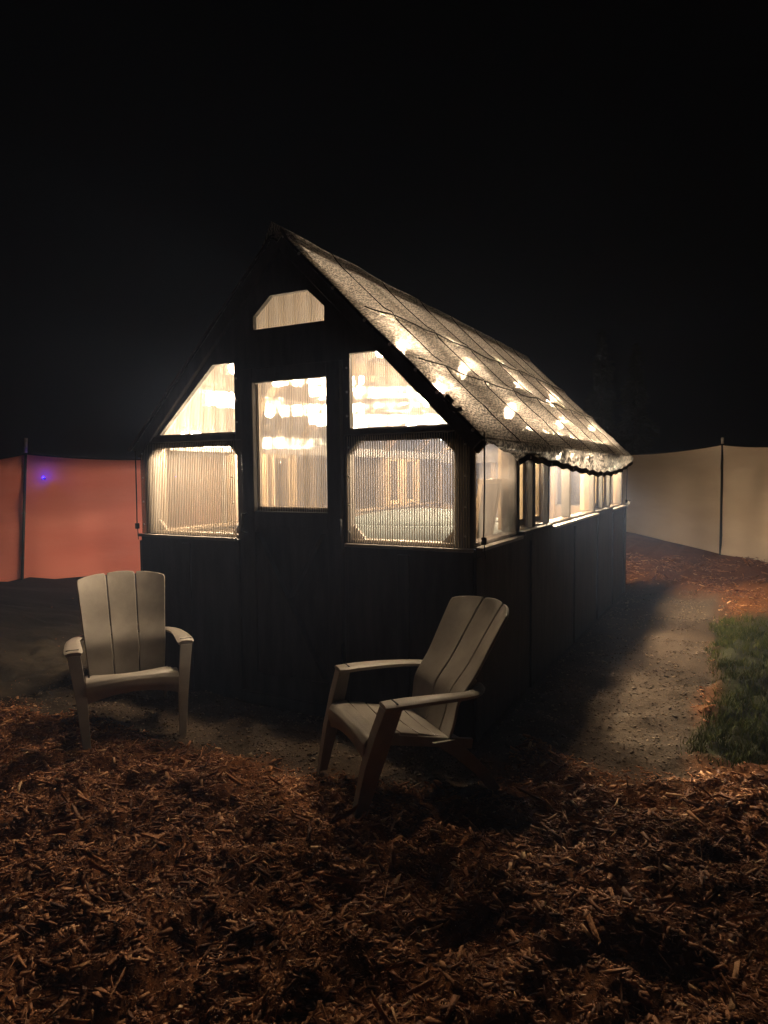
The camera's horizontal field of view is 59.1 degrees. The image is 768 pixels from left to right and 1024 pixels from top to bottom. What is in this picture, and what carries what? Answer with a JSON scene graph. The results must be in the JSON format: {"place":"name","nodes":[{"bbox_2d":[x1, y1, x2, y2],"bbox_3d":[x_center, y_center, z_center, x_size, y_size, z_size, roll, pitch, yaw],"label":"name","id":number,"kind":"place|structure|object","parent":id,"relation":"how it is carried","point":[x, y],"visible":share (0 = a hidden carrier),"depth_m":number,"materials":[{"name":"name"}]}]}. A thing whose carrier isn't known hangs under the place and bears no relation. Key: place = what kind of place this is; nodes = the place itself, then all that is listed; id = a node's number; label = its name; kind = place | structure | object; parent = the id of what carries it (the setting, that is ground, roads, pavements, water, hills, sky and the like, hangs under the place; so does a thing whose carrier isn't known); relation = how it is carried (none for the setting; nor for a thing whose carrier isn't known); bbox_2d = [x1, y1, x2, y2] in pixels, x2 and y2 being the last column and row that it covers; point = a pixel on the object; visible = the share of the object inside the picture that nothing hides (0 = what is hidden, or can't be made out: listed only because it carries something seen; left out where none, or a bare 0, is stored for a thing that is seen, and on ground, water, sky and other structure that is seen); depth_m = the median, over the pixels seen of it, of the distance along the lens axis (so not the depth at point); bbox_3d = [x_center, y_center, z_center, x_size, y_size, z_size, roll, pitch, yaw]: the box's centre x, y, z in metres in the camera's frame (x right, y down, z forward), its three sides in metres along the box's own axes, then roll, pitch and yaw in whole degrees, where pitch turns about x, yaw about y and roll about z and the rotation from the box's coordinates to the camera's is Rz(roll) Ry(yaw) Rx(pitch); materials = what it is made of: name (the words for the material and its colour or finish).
{"place":"outdoors","nodes":[
{"label":"outdoors","id":0,"kind":"place"},
{"bbox_2d":[0,473,767,1023],"bbox_3d":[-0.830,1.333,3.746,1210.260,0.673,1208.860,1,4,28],"label":"ground","id":1,"kind":"structure","parent":0,"point":[40,623],"depth_m":3.12,"materials":[{"name":"soil"}]},
{"bbox_2d":[0,438,221,581],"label":"fabric fence","id":2,"kind":"object","parent":1,"relation":"on","point":[68,517],"visible":0.62,"depth_m":10.03,"materials":[{"name":"fabric"}]},
{"bbox_2d":[63,571,193,749],"bbox_3d":[-1.634,0.870,4.319,0.733,0.883,0.916,-2,4,-25],"label":"adirondack chair","id":3,"kind":"object","parent":1,"relation":"on","point":[103,681],"visible":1,"depth_m":4.42,"materials":[{"name":"beige plastic"}]},
{"bbox_2d":[1,584,744,829],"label":"path stones","id":4,"kind":"object","parent":1,"relation":"on","point":[417,773],"visible":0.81,"depth_m":4.34,"materials":[{"name":"grey gravel"}]},
{"bbox_2d":[133,236,626,741],"bbox_3d":[0.635,-0.388,6.951,2.776,3.144,5.688,1,4,28],"label":"greenhouse","id":5,"kind":"object","parent":1,"relation":"on","point":[290,602],"visible":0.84,"depth_m":4.55,"materials":[{"name":"brown wood"}]},
{"bbox_2d":[135,451,139,538],"bbox_3d":[-1.869,-0.125,5.116,0.029,0.666,0.024,1,4,28],"label":"hanging cord","id":6,"kind":"object","parent":5,"relation":"hanging from","point":[137,525],"visible":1,"depth_m":5.11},
{"bbox_2d":[275,454,291,506],"bbox_3d":[-1.008,-0.258,6.488,0.033,0.586,0.366,1,4,28],"label":"window","id":7,"kind":"structure","parent":5,"relation":"in","point":[275,454],"depth_m":6.61,"materials":[{"name":"wood"}]},
{"bbox_2d":[240,360,345,703],"bbox_3d":[-0.614,0.147,4.501,0.808,2.219,0.138,1,4,28],"label":"door","id":8,"kind":"structure","parent":5,"relation":"in","point":[295,627],"depth_m":4.51,"materials":[{"name":"brown wood"}]},
{"bbox_2d":[208,386,399,416],"bbox_3d":[-0.055,-1.007,7.312,0.092,0.150,5.330,1,4,28],"label":"bulb string","id":9,"kind":"object","parent":5,"relation":"hanging from","point":[265,395],"visible":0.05,"depth_m":5.13,"materials":[{"name":"white glass"}]},
{"bbox_2d":[128,221,633,476],"bbox_3d":[0.638,-1.184,6.886,2.866,1.688,5.693,1,4,28],"label":"shade net","id":10,"kind":"object","parent":5,"relation":"attached to","point":[520,407],"visible":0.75,"depth_m":5.12,"materials":[{"name":"fabric"}]},
{"bbox_2d":[481,432,486,558],"bbox_3d":[0.554,-0.089,3.751,0.029,0.706,0.024,1,4,28],"label":"hanging cord","id":11,"kind":"object","parent":10,"relation":"hanging from","point":[483,540],"visible":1,"depth_m":3.75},
{"bbox_2d":[385,458,398,504],"bbox_3d":[0.098,-0.386,8.568,0.033,0.586,0.394,1,4,28],"label":"window","id":12,"kind":"structure","parent":5,"relation":"in","point":[393,458],"depth_m":8.70,"materials":[{"name":"wood"}]},
{"bbox_2d":[408,459,413,502],"bbox_3d":[0.316,-0.412,8.978,0.033,0.586,0.404,1,4,28],"label":"window","id":13,"kind":"structure","parent":5,"relation":"in","point":[408,459],"depth_m":9.12,"materials":[{"name":"wood"}]},
{"bbox_2d":[356,508,498,540],"bbox_3d":[0.362,0.549,6.240,1.800,1.160,1.800,1,4,28],"label":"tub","id":14,"kind":"object","parent":5,"relation":"on","point":[395,529],"visible":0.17,"depth_m":5.58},
{"bbox_2d":[477,479,500,537],"bbox_3d":[0.681,0.500,4.575,0.054,1.442,0.660,1,4,28],"label":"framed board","id":15,"kind":"object","parent":5,"relation":"on","point":[487,505],"visible":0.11,"depth_m":4.58,"materials":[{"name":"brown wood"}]},
{"bbox_2d":[520,463,523,525],"bbox_3d":[0.965,-0.187,4.953,0.033,0.586,0.317,1,4,28],"label":"window","id":16,"kind":"structure","parent":5,"relation":"in","point":[522,465],"depth_m":5.06,"materials":[{"name":"wood"}]},
{"bbox_2d":[535,464,540,521],"bbox_3d":[1.168,-0.211,5.335,0.033,0.586,0.366,1,4,28],"label":"window","id":17,"kind":"structure","parent":5,"relation":"in","point":[538,466],"depth_m":5.47,"materials":[{"name":"wood"}]},
{"bbox_2d":[595,477,596,506],"bbox_3d":[2.274,-0.339,7.414,0.033,0.586,0.394,1,4,28],"label":"window","id":18,"kind":"structure","parent":5,"relation":"in","point":[596,477],"depth_m":7.57,"materials":[{"name":"wood"}]},
{"bbox_2d":[0,552,767,1023],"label":"mulch chips","id":19,"kind":"object","parent":1,"relation":"on","point":[726,1010],"visible":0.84,"depth_m":2.50,"materials":[{"name":"brown plant"}]},
{"bbox_2d":[317,596,508,818],"bbox_3d":[0.176,0.911,3.418,0.916,0.883,0.733,-2,4,-22],"label":"adirondack chair","id":20,"kind":"object","parent":1,"relation":"on","point":[452,662],"visible":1,"depth_m":3.40,"materials":[{"name":"beige plastic"}]},
{"bbox_2d":[557,329,621,504],"bbox_3d":[8.442,-3.521,26.782,3.083,7.301,3.081,1,4,28],"label":"conifer","id":21,"kind":"object","parent":1,"relation":"on","point":[602,377],"visible":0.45,"depth_m":26.44,"materials":[{"name":"green plant"}]},
{"bbox_2d":[613,343,659,453],"bbox_3d":[9.037,-2.873,24.326,2.850,6.278,2.723,1,4,28],"label":"conifer","id":22,"kind":"object","parent":1,"relation":"on","point":[637,438],"visible":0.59,"depth_m":23.98,"materials":[{"name":"green plant"}]},
{"bbox_2d":[611,437,767,561],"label":"fabric fence","id":23,"kind":"object","parent":1,"relation":"on","point":[714,498],"visible":0.79,"depth_m":12.99,"materials":[{"name":"fabric"}]},
{"bbox_2d":[676,613,767,770],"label":"grass patch","id":24,"kind":"object","parent":1,"relation":"on","point":[739,633],"visible":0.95,"depth_m":4.48,"materials":[{"name":"green plant"}]},
{"bbox_2d":[0,0,767,474],"label":"sky","id":25,"kind":"structure","parent":0,"point":[543,176],"materials":[{"name":"black"}]}
]}

